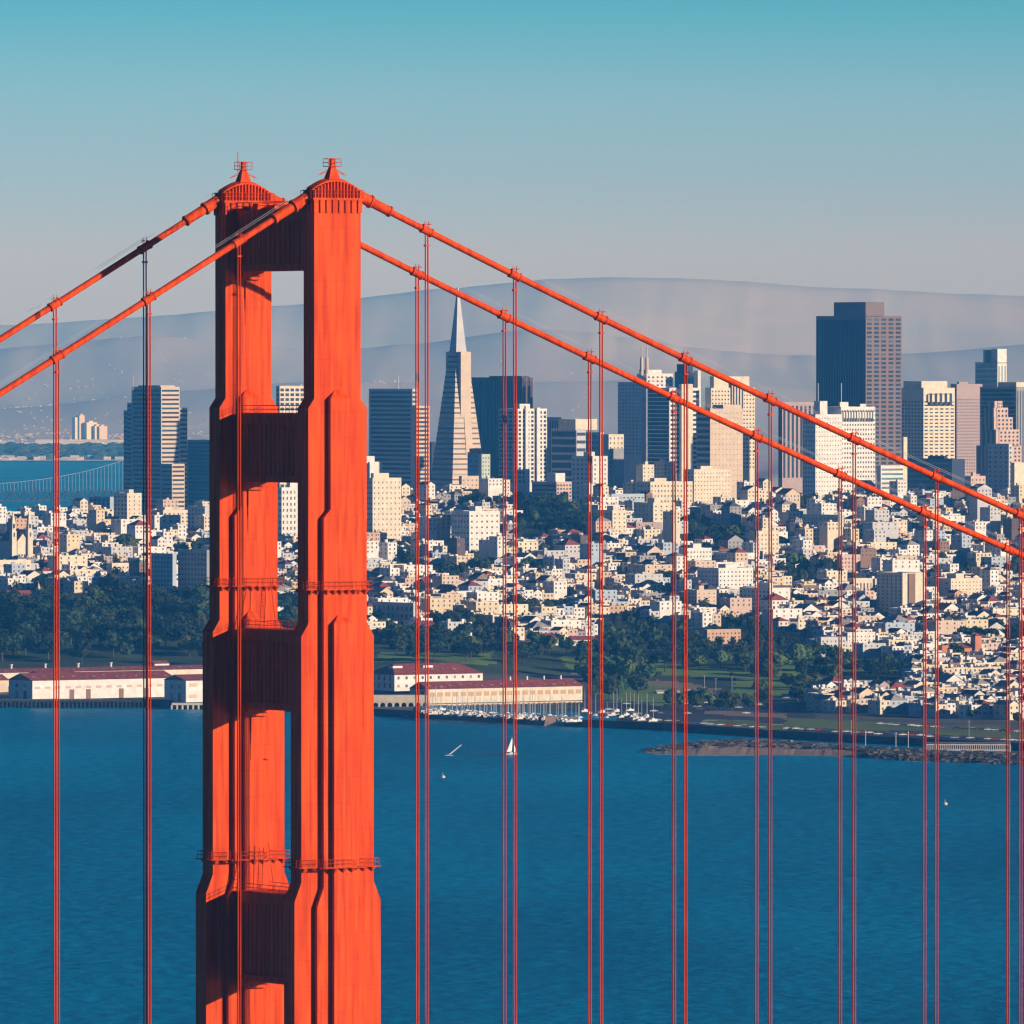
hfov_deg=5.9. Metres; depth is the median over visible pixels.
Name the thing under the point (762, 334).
hills
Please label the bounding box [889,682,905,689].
house
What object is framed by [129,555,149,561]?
house
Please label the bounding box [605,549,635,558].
house
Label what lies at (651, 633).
broadleaf tree
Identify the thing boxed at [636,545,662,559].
house
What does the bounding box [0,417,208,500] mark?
bay bridge
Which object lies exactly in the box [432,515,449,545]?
house
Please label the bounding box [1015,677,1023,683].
house
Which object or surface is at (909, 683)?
house
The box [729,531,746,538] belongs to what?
cypress tree
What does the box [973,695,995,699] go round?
house
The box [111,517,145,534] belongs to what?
house
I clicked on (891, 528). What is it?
house
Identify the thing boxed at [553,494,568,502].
broadleaf tree
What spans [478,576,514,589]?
house
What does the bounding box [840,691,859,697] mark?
house
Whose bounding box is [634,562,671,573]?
house
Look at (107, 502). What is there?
apartment block
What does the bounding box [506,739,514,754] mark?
sailing yacht
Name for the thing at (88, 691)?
door
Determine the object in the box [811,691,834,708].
house
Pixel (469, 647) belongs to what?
cypress tree
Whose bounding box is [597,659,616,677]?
broadleaf tree
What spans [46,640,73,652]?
cypress tree
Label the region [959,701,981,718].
house
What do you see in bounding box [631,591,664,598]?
house
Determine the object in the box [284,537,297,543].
house
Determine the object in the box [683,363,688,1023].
suspender rope
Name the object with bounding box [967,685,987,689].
house
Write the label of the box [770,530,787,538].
house
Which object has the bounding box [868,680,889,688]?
house
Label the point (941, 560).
house
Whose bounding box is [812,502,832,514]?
house
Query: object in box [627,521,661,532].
house
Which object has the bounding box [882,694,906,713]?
house
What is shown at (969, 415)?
window
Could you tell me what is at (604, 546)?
house
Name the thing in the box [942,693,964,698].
house
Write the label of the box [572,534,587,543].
house
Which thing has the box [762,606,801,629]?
house
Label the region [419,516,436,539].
house
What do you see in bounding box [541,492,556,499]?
cypress tree
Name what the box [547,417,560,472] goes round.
office tower
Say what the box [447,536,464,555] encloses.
house
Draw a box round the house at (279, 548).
[278,541,280,557]
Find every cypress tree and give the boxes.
[0,589,25,601]
[0,634,23,660]
[1,629,32,652]
[7,625,40,636]
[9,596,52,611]
[21,594,45,601]
[22,633,38,654]
[25,631,65,659]
[30,623,49,629]
[31,590,63,599]
[35,626,55,635]
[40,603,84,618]
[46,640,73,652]
[48,593,73,605]
[49,620,93,645]
[100,639,125,655]
[102,619,139,634]
[113,609,145,621]
[125,588,162,600]
[129,624,145,631]
[135,590,176,618]
[137,585,166,594]
[145,617,185,646]
[165,624,202,650]
[191,637,202,647]
[196,622,205,628]
[278,591,297,612]
[278,597,292,607]
[278,611,283,619]
[279,619,293,628]
[391,629,414,650]
[401,624,426,640]
[417,632,435,640]
[417,639,450,661]
[426,632,458,644]
[450,640,482,661]
[458,493,480,501]
[487,640,521,659]
[509,648,536,663]
[517,503,539,519]
[536,507,555,520]
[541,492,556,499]
[548,501,570,510]
[550,520,572,528]
[552,633,564,641]
[558,640,574,653]
[560,513,586,520]
[565,520,584,529]
[575,511,593,523]
[606,626,636,635]
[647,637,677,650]
[648,650,680,671]
[658,626,676,637]
[664,643,699,666]
[670,640,698,658]
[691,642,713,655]
[694,528,719,535]
[707,524,724,532]
[708,533,724,540]
[714,534,740,542]
[718,644,743,652]
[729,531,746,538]
[758,650,789,659]
[806,664,824,674]
[807,641,831,655]
[817,656,837,664]
[844,661,866,669]
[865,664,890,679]
[866,660,893,675]
[889,660,914,670]
[952,625,983,635]
[974,627,999,635]
[982,617,1004,625]
[999,626,1022,635]
[1004,624,1023,630]
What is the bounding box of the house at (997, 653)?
[993,650,1023,656]
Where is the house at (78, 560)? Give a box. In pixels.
[48,553,87,569]
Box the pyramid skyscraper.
[430,287,480,489]
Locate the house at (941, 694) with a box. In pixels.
[931,691,943,696]
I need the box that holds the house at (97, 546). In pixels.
[93,541,118,552]
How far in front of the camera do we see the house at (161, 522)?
7725.35 m
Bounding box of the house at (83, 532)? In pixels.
[59,528,87,539]
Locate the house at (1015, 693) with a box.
[1013,691,1023,697]
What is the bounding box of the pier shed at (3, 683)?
[0,674,7,691]
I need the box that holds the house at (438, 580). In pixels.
[432,574,458,588]
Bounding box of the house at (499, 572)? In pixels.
[472,568,502,574]
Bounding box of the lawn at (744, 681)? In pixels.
[375,652,1023,737]
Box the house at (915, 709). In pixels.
[908,700,932,716]
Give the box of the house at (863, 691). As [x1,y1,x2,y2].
[850,687,874,697]
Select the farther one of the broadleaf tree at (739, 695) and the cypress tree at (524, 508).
the cypress tree at (524, 508)
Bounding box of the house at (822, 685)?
[811,684,834,688]
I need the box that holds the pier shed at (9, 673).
[0,662,202,685]
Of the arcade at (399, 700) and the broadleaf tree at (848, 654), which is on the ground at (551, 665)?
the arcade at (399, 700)
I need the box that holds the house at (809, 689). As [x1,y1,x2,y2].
[804,685,816,700]
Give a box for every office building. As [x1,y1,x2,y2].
[877,465,903,492]
[965,472,985,496]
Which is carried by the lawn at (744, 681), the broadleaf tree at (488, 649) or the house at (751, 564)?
the broadleaf tree at (488, 649)
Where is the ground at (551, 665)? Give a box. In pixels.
[0,502,1023,742]
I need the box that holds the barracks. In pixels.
[374,663,482,690]
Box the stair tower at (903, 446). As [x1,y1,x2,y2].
[901,437,906,480]
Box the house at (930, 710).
[924,701,946,717]
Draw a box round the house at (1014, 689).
[1011,685,1023,693]
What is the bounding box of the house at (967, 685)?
[961,683,979,687]
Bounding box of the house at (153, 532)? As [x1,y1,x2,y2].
[151,528,161,536]
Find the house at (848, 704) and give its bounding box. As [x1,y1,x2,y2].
[840,696,859,712]
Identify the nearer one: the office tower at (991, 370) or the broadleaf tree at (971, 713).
the broadleaf tree at (971, 713)
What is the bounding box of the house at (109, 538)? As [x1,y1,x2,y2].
[101,533,118,541]
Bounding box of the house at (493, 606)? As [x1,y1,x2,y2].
[467,599,498,613]
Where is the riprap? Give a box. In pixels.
[643,738,1023,764]
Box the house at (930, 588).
[926,586,936,591]
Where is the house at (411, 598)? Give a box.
[408,593,440,601]
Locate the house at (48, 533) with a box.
[38,530,62,538]
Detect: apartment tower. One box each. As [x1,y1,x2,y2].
[367,456,381,477]
[367,473,400,540]
[479,454,489,477]
[499,404,546,500]
[636,462,653,482]
[654,459,674,480]
[877,572,924,612]
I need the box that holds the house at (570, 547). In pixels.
[554,539,579,557]
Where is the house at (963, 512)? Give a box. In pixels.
[957,510,966,515]
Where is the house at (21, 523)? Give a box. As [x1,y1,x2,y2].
[8,517,26,532]
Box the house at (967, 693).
[960,689,984,697]
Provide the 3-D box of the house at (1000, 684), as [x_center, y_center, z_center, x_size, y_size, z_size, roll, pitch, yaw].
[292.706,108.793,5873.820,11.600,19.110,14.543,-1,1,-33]
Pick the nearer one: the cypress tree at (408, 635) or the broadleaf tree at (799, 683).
the broadleaf tree at (799, 683)
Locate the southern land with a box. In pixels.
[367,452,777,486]
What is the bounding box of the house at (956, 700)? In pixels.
[948,697,965,716]
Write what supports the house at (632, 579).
on the ground at (551, 665)
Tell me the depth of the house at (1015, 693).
5778.79 m
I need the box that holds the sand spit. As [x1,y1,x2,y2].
[641,740,1023,764]
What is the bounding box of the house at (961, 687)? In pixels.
[958,686,975,691]
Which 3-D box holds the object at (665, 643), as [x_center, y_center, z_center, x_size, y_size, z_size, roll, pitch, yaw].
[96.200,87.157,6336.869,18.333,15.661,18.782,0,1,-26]
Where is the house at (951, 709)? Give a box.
[938,700,955,717]
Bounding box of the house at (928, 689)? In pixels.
[912,685,936,694]
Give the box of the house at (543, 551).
[533,548,564,555]
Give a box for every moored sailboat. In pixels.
[429,701,437,714]
[436,692,445,709]
[447,690,456,712]
[449,711,461,715]
[458,691,465,712]
[472,691,477,716]
[475,702,481,716]
[483,698,491,717]
[485,693,492,714]
[506,702,510,718]
[512,696,520,718]
[530,715,537,720]
[544,694,555,717]
[564,718,576,721]
[606,692,618,715]
[617,698,623,717]
[622,693,628,715]
[625,692,633,710]
[636,716,644,720]
[647,717,656,721]
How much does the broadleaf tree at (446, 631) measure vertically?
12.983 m
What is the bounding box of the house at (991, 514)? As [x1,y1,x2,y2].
[980,505,1000,533]
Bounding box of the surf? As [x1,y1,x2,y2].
[659,754,976,763]
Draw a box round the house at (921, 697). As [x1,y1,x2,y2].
[914,693,932,699]
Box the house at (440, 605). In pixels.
[420,596,452,614]
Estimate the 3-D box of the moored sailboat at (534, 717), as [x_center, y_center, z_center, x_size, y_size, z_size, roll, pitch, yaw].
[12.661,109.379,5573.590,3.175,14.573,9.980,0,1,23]
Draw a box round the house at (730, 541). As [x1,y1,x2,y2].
[718,535,742,548]
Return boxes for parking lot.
[568,699,1013,742]
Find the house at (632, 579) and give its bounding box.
[625,572,662,589]
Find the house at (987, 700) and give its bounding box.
[971,696,995,701]
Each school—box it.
[0,560,30,572]
[373,602,414,624]
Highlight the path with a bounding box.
[571,673,786,717]
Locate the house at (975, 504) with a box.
[969,484,991,520]
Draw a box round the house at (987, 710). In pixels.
[972,700,992,718]
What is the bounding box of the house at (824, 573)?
[817,569,846,580]
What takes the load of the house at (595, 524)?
on the ground at (551, 665)
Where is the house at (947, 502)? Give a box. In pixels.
[920,497,953,506]
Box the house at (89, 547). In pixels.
[86,544,122,550]
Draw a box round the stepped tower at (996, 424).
[976,401,1020,473]
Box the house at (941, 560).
[917,557,952,562]
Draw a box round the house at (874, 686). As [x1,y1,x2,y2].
[865,684,884,688]
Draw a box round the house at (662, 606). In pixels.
[650,598,681,622]
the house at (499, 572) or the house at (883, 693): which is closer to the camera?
the house at (883, 693)
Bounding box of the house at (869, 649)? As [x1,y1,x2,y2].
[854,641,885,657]
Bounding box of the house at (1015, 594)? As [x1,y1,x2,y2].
[1012,590,1023,598]
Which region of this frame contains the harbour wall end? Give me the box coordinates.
[544,716,577,725]
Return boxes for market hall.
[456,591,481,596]
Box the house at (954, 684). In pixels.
[946,681,965,686]
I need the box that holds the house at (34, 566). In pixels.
[31,563,38,569]
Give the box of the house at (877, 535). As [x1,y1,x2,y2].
[864,528,885,541]
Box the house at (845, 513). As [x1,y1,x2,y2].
[837,510,854,517]
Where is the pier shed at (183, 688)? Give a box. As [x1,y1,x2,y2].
[164,674,202,702]
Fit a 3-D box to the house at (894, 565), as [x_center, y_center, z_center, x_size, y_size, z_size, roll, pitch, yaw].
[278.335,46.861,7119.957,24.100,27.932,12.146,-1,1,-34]
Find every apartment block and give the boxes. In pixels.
[21,512,33,517]
[89,496,113,509]
[107,563,128,572]
[114,489,141,518]
[151,553,176,592]
[152,507,187,531]
[178,549,208,589]
[188,503,208,528]
[277,483,297,540]
[451,506,499,553]
[459,476,478,489]
[468,448,483,475]
[504,480,509,490]
[532,473,571,503]
[572,452,607,503]
[594,506,626,532]
[609,494,643,501]
[634,498,674,524]
[637,478,692,505]
[679,543,711,559]
[683,466,729,503]
[685,585,715,606]
[697,564,752,587]
[714,548,756,561]
[739,582,789,610]
[749,528,778,558]
[803,514,843,526]
[817,637,845,656]
[837,554,859,571]
[844,632,874,642]
[847,578,872,589]
[918,643,936,649]
[926,573,981,596]
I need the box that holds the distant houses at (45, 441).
[0,336,673,459]
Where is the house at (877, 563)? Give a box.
[871,555,892,571]
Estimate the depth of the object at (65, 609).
6365.79 m
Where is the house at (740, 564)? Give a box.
[716,560,743,566]
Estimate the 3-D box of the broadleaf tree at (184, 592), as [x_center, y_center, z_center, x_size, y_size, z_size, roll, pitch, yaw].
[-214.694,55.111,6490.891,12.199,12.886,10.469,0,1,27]
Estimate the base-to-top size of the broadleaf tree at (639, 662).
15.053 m
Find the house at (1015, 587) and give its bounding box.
[1013,584,1023,590]
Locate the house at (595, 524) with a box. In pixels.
[586,516,610,540]
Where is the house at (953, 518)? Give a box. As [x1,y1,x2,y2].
[941,514,964,525]
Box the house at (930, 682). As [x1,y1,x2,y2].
[901,680,936,683]
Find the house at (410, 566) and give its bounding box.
[394,562,432,574]
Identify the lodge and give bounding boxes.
[566,636,595,645]
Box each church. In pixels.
[0,512,32,559]
[938,633,981,653]
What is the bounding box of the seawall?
[285,709,1023,750]
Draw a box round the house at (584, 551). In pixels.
[580,542,601,564]
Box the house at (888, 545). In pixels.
[860,539,896,549]
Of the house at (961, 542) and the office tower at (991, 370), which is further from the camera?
the office tower at (991, 370)
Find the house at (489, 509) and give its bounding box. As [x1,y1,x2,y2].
[482,507,497,510]
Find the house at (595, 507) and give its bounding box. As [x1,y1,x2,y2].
[592,503,617,514]
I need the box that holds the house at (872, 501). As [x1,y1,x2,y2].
[862,496,881,506]
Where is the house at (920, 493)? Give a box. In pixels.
[914,489,945,496]
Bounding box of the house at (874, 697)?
[864,695,877,699]
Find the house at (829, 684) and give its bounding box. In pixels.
[813,681,835,687]
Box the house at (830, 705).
[822,698,845,712]
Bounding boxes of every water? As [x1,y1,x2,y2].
[0,461,1023,1023]
[417,705,615,720]
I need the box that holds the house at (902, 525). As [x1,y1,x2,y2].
[885,519,906,532]
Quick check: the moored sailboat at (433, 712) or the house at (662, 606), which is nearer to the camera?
the moored sailboat at (433, 712)
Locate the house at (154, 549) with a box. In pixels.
[133,545,165,555]
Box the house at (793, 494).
[776,488,799,508]
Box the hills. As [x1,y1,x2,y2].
[0,277,1023,460]
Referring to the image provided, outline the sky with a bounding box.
[0,0,1023,324]
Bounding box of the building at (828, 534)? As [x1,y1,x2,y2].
[819,520,842,550]
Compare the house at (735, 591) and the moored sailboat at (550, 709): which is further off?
the house at (735, 591)
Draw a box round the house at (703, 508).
[700,503,723,518]
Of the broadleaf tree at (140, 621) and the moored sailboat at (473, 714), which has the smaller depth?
the moored sailboat at (473, 714)
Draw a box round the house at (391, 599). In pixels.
[368,596,407,603]
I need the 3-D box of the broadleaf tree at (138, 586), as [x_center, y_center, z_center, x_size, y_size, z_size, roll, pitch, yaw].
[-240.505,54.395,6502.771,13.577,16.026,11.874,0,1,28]
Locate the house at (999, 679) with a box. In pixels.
[985,677,1005,680]
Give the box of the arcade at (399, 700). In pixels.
[374,694,426,706]
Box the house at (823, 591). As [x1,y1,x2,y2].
[808,588,845,596]
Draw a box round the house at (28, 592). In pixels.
[6,590,30,595]
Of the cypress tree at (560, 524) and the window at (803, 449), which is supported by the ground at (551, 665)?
the cypress tree at (560, 524)
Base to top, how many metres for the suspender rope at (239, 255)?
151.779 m
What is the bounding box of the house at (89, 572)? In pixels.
[61,568,99,575]
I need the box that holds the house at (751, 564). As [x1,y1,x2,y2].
[744,561,770,566]
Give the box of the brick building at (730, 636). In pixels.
[703,629,740,643]
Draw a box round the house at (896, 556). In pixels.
[886,553,916,559]
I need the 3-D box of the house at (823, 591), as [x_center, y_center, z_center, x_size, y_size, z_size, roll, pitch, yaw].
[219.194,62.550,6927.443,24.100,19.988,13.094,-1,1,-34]
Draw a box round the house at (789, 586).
[770,582,791,591]
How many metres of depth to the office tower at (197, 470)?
9332.83 m
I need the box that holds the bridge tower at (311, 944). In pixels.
[195,158,380,1023]
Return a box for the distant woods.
[0,441,123,458]
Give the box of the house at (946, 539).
[939,536,950,543]
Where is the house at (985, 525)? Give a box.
[965,519,989,535]
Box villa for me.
[413,621,434,630]
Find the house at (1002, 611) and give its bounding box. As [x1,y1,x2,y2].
[982,607,1020,615]
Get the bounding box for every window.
[1,684,6,689]
[499,450,514,482]
[743,407,753,467]
[803,449,811,491]
[816,445,838,490]
[842,429,874,491]
[867,371,900,472]
[902,419,922,455]
[925,437,953,458]
[957,415,978,472]
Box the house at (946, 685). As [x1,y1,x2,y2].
[931,682,950,686]
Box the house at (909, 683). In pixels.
[903,680,924,686]
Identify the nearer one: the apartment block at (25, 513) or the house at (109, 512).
the apartment block at (25, 513)
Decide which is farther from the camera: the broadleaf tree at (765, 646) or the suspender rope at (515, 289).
the broadleaf tree at (765, 646)
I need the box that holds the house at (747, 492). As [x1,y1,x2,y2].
[740,485,761,506]
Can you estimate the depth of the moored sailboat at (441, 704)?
5720.84 m
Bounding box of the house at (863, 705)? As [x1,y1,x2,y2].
[850,695,872,712]
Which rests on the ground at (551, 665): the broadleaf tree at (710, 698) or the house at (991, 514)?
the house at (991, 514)
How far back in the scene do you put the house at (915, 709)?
5621.81 m
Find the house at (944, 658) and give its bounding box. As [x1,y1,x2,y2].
[931,655,949,660]
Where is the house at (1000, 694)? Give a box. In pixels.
[995,692,1015,697]
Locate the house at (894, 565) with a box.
[883,558,919,571]
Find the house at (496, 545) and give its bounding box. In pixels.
[489,534,506,557]
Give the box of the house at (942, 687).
[930,683,957,691]
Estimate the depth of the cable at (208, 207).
1498.65 m
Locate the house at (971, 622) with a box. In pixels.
[955,617,987,628]
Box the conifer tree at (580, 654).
[575,643,585,663]
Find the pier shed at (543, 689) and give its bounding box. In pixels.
[410,675,582,702]
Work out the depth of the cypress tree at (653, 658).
6205.29 m
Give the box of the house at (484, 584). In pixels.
[459,579,487,589]
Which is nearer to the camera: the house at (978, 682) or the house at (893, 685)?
the house at (893, 685)
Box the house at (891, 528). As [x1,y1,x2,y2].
[863,520,897,541]
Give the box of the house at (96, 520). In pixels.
[89,507,104,532]
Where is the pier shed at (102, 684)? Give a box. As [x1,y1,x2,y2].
[8,670,171,698]
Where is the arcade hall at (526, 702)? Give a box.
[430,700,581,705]
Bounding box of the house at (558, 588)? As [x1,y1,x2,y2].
[543,579,566,601]
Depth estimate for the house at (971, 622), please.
6554.55 m
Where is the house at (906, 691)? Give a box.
[898,688,920,695]
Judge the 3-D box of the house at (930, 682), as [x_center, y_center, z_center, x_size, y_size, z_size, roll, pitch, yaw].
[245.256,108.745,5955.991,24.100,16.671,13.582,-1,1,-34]
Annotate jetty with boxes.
[926,742,1010,750]
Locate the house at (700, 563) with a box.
[687,559,715,566]
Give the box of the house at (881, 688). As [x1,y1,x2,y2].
[871,687,892,690]
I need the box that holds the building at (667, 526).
[663,510,679,546]
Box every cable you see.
[0,188,1023,520]
[0,191,1023,558]
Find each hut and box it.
[148,660,168,665]
[654,690,680,692]
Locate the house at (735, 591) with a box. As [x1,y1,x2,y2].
[728,589,738,594]
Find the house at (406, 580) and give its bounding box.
[395,576,421,590]
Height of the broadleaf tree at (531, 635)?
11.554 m
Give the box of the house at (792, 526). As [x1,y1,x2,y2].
[790,522,802,530]
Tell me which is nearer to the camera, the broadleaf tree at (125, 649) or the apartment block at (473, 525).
the broadleaf tree at (125, 649)
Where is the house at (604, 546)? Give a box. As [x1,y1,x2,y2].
[589,541,606,549]
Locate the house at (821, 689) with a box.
[811,687,833,691]
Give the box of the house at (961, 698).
[950,696,965,699]
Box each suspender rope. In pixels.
[52,308,57,1023]
[54,361,59,1023]
[142,251,147,1023]
[146,303,151,1023]
[236,245,241,1023]
[414,277,419,1023]
[424,234,429,1023]
[501,320,506,1023]
[512,279,517,1023]
[587,361,592,1023]
[598,322,603,1023]
[671,402,676,1023]
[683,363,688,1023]
[754,440,759,1023]
[767,403,772,1023]
[837,478,842,1023]
[851,443,856,1023]
[922,516,927,1023]
[934,481,939,1023]
[1005,553,1010,1023]
[1018,518,1023,1023]
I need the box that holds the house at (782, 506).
[774,500,796,518]
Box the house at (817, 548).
[786,545,822,551]
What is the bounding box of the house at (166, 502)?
[156,498,177,509]
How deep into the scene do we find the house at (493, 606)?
6626.57 m
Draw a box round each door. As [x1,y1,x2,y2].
[70,689,73,698]
[86,689,90,698]
[119,688,123,697]
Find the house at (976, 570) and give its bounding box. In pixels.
[971,565,1000,575]
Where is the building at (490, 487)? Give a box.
[479,476,502,500]
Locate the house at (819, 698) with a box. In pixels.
[814,694,837,711]
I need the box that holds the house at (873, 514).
[865,508,888,521]
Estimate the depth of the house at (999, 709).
5573.04 m
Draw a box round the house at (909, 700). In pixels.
[903,696,917,713]
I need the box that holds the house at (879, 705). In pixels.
[868,697,890,713]
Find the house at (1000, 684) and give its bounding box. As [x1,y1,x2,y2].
[994,680,1020,688]
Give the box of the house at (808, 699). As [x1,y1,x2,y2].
[806,690,830,707]
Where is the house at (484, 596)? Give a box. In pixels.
[466,590,498,600]
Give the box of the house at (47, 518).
[42,511,65,525]
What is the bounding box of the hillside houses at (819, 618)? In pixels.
[0,478,1023,701]
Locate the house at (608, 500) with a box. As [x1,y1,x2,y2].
[592,494,618,504]
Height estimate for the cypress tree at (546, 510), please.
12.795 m
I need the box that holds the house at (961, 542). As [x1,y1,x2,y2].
[951,533,970,562]
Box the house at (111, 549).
[102,544,132,555]
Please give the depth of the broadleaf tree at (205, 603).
6388.97 m
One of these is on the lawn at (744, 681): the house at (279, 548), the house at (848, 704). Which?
the house at (848, 704)
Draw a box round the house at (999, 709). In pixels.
[994,700,1018,719]
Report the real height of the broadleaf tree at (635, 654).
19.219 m
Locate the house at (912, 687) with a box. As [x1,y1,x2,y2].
[903,685,916,689]
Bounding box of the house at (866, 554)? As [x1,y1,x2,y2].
[850,546,875,567]
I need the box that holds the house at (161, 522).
[148,512,180,529]
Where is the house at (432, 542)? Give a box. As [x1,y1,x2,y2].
[414,539,443,552]
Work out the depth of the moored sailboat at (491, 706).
5650.73 m
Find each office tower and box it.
[124,375,186,514]
[187,440,208,508]
[276,386,303,486]
[369,376,429,487]
[430,442,434,477]
[472,376,532,477]
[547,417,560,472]
[551,419,596,481]
[586,432,603,455]
[601,434,623,487]
[618,382,644,482]
[637,346,672,461]
[647,384,698,480]
[675,364,693,387]
[688,371,711,408]
[697,405,742,497]
[705,376,754,481]
[778,402,813,495]
[803,401,841,498]
[816,302,901,487]
[827,383,874,491]
[901,381,954,458]
[907,456,964,496]
[951,382,981,475]
[975,349,1006,386]
[980,382,1023,484]
[987,443,1011,493]
[1010,463,1023,496]
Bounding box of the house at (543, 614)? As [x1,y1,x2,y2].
[533,611,557,616]
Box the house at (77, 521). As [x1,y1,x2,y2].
[66,518,86,525]
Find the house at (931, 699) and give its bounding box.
[924,696,944,702]
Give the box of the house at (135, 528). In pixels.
[127,520,149,540]
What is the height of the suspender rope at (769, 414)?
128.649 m
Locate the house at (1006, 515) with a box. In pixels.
[1001,512,1012,524]
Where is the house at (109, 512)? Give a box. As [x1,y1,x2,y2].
[105,510,113,515]
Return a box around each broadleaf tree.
[1,597,21,612]
[7,632,26,657]
[9,622,32,629]
[26,615,46,626]
[35,588,50,593]
[37,602,57,625]
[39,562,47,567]
[55,630,68,640]
[60,611,74,622]
[61,612,83,639]
[66,597,89,608]
[70,610,82,618]
[70,640,91,662]
[81,590,102,609]
[83,612,100,622]
[84,588,104,594]
[84,619,99,638]
[91,607,118,622]
[93,592,112,608]
[95,621,112,635]
[101,630,119,651]
[108,583,131,597]
[112,533,138,546]
[117,641,134,658]
[118,632,136,644]
[126,607,142,621]
[133,619,151,631]
[134,631,151,649]
[135,583,145,588]
[141,634,161,652]
[157,605,177,614]
[173,587,189,598]
[177,635,199,655]
[190,584,208,599]
[191,603,208,616]
[193,600,208,606]
[193,613,208,626]
[196,640,202,656]
[280,613,297,625]
[371,608,384,617]
[376,615,387,620]
[382,628,395,639]
[385,618,395,626]
[385,622,400,630]
[388,634,405,653]
[397,549,405,561]
[398,542,409,546]
[398,627,411,645]
[405,641,423,656]
[429,623,446,633]
[440,628,453,635]
[453,629,468,636]
[453,634,465,644]
[455,621,473,634]
[461,635,483,657]
[466,557,478,567]
[468,550,478,557]
[469,561,488,568]
[471,558,489,566]
[473,630,485,635]
[478,634,494,654]
[485,638,498,655]
[494,628,514,641]
[510,492,525,504]
[512,562,525,567]
[514,517,526,527]
[517,512,526,519]
[521,556,534,565]
[525,508,540,524]
[526,630,541,640]
[527,641,540,650]
[531,494,548,504]
[532,563,542,567]
[534,522,543,532]
[538,634,557,653]
[540,521,553,530]
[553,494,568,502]
[566,500,579,510]
[571,646,589,662]
[574,663,593,679]
[576,639,594,649]
[581,666,606,690]
[586,651,610,667]
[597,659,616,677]
[598,676,617,699]
[603,626,624,639]
[606,632,631,654]
[608,654,620,664]
[614,659,637,675]
[614,677,626,698]
[616,673,629,692]
[623,645,644,657]
[624,648,645,674]
[626,630,642,642]
[627,674,648,696]
[629,620,648,631]
[632,659,645,675]
[635,663,656,679]
[638,626,663,650]
[663,688,676,695]
[663,691,674,706]
[667,617,687,629]
[671,629,693,640]
[674,692,687,707]
[682,689,695,700]
[687,530,705,541]
[687,628,700,636]
[688,694,706,708]
[690,655,706,668]
[694,636,713,645]
[695,687,711,703]
[705,694,717,706]
[710,650,733,667]
[713,698,724,710]
[714,647,729,653]
[718,690,732,698]
[721,524,742,534]
[723,697,740,710]
[733,649,754,659]
[734,653,753,670]
[734,693,747,704]
[742,695,756,709]
[749,662,758,677]
[751,678,767,690]
[753,689,770,705]
[756,661,777,679]
[762,640,776,650]
[763,650,784,660]
[763,659,778,670]
[772,653,791,670]
[779,673,794,688]
[780,564,793,572]
[785,552,806,568]
[787,643,814,660]
[788,685,805,701]
[792,680,810,696]
[794,658,811,672]
[795,673,818,684]
[812,655,828,665]
[813,672,824,683]
[822,645,845,658]
[822,663,842,676]
[840,658,851,671]
[843,650,854,659]
[863,657,879,664]
[879,652,893,661]
[880,655,897,673]
[934,552,947,557]
[949,642,964,653]
[966,709,978,716]
[1012,712,1023,722]
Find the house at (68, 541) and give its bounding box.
[59,531,79,551]
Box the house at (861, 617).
[847,613,879,622]
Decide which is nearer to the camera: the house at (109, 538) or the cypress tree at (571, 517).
the house at (109, 538)
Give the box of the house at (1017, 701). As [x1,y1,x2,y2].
[1015,700,1023,717]
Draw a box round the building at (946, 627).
[926,618,965,634]
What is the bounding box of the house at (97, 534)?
[88,531,114,535]
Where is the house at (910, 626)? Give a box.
[874,620,914,631]
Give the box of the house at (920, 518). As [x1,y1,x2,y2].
[917,507,940,525]
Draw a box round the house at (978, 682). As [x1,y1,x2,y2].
[967,679,990,686]
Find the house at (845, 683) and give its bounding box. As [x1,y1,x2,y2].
[834,679,862,688]
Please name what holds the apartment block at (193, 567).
on the ground at (551, 665)
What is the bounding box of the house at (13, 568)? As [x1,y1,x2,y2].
[4,562,25,573]
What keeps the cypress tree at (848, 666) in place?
on the ground at (551, 665)
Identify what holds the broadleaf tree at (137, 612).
on the ground at (551, 665)
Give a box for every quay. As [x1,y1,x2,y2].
[0,699,171,707]
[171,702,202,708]
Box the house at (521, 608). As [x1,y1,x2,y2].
[499,602,527,613]
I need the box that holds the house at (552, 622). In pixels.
[540,618,580,628]
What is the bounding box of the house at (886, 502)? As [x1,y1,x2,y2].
[882,500,888,505]
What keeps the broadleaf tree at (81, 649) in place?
on the ground at (551, 665)
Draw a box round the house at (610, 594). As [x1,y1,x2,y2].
[585,588,616,599]
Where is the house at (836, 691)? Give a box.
[831,689,846,693]
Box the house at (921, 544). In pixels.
[919,539,949,549]
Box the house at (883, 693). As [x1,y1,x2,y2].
[874,691,888,695]
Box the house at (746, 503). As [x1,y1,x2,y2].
[725,499,759,508]
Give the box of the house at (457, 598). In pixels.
[431,592,462,603]
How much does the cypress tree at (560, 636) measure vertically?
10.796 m
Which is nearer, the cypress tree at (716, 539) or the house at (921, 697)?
the house at (921, 697)
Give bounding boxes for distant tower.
[72,416,77,438]
[77,414,84,438]
[84,421,96,438]
[93,424,98,438]
[98,425,106,438]
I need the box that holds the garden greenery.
[0,490,1023,656]
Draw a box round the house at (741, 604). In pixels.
[720,596,751,615]
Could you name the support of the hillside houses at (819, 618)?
on the ground at (551, 665)
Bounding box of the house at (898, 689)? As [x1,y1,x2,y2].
[885,687,901,691]
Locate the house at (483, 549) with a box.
[479,537,488,559]
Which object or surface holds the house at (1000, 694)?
on the ground at (551, 665)

